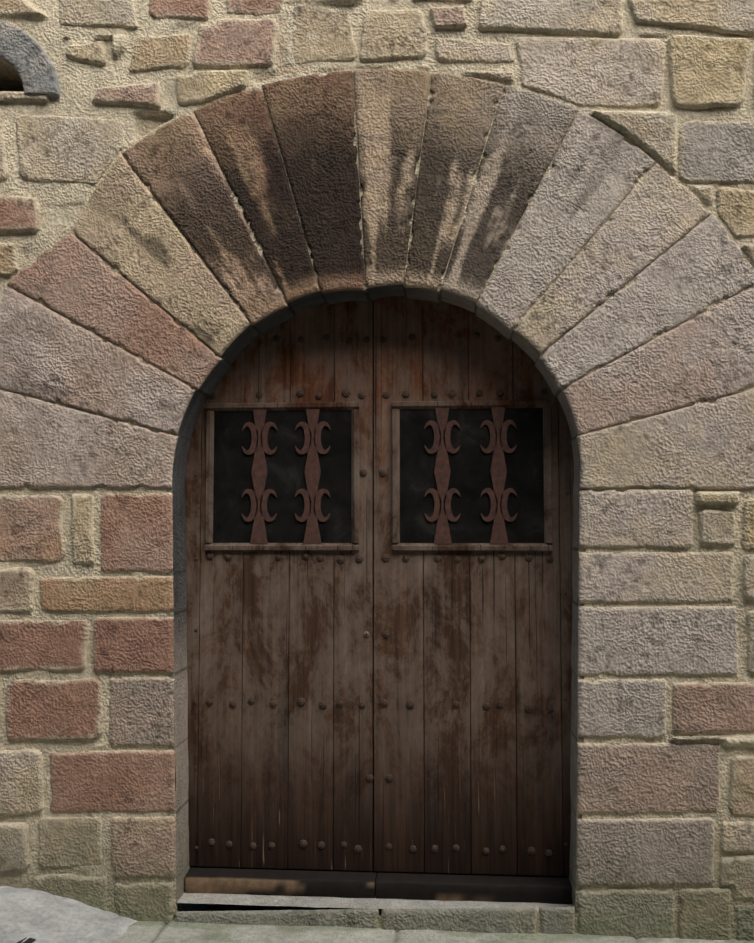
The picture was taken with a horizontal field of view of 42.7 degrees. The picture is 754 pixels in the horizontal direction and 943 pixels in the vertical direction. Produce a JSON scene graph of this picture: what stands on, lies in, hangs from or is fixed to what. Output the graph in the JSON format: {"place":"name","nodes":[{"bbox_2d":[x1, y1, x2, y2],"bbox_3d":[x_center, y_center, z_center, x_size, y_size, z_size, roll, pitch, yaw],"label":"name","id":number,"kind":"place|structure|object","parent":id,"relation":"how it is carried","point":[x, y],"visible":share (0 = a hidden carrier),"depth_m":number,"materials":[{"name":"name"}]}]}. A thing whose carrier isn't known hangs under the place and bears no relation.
{"place":"outdoors","nodes":[
{"label":"outdoors","id":0,"kind":"place"},
{"bbox_2d":[159,903,380,934],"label":"gap","id":1,"kind":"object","parent":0,"point":[205,907],"depth_m":4.13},
{"bbox_2d":[0,886,136,942],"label":"concrete ramp","id":2,"kind":"structure","parent":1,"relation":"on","point":[39,916],"depth_m":3.83,"materials":[{"name":"grey concrete"}]},
{"bbox_2d":[17,937,35,942],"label":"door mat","id":3,"kind":"object","parent":2,"relation":"on","point":[30,940],"depth_m":3.63,"materials":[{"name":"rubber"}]},
{"bbox_2d":[0,0,753,940],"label":"stone wall","id":4,"kind":"structure","parent":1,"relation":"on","point":[126,226],"depth_m":4.04,"materials":[{"name":"beige stone"}]},
{"bbox_2d":[173,286,579,877],"bbox_3d":[0.002,0.378,4.219,1.784,2.669,0.041,0,-3,4],"label":"door","id":5,"kind":"structure","parent":4,"relation":"attached to","point":[287,774],"depth_m":4.18,"materials":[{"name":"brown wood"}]},
{"bbox_2d":[213,408,543,542],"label":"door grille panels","id":6,"kind":"object","parent":5,"relation":"in","point":[470,463],"visible":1,"depth_m":4.22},
{"bbox_2d":[241,407,516,543],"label":"window grilles","id":7,"kind":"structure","parent":5,"relation":"attached to","point":[442,496],"depth_m":4.20,"materials":[{"name":"brown metal"}]},
{"bbox_2d":[205,400,552,550],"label":"window frames","id":8,"kind":"structure","parent":5,"relation":"attached to","point":[397,545],"depth_m":4.21,"materials":[{"name":"brown wood"}]},
{"bbox_2d":[194,332,568,856],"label":"door studs","id":9,"kind":"object","parent":5,"relation":"attached to","point":[531,850],"depth_m":4.18,"materials":[{"name":"brown metal"}]},
{"bbox_2d":[0,0,753,938],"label":"mortar","id":10,"kind":"object","parent":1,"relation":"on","point":[652,134],"visible":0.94,"depth_m":4.09,"materials":[{"name":"concrete"}]},
{"bbox_2d":[166,277,585,914],"bbox_3d":[-0.008,0.504,4.108,1.795,2.662,0.227,0,-3,4],"label":"door reveal","id":11,"kind":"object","parent":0,"point":[230,355],"depth_m":4.09,"materials":[{"name":"stone"}]},
{"bbox_2d":[185,867,572,903],"bbox_3d":[-0.001,1.750,4.071,1.620,0.079,0.093,0,-3,4],"label":"rail","id":12,"kind":"object","parent":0,"point":[444,887],"depth_m":4.04,"materials":[{"name":"brown wood"}]},
{"bbox_2d":[109,916,753,942],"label":"ground","id":13,"kind":"structure","parent":0,"point":[150,932],"depth_m":3.82,"materials":[{"name":"grey concrete"}]}
]}

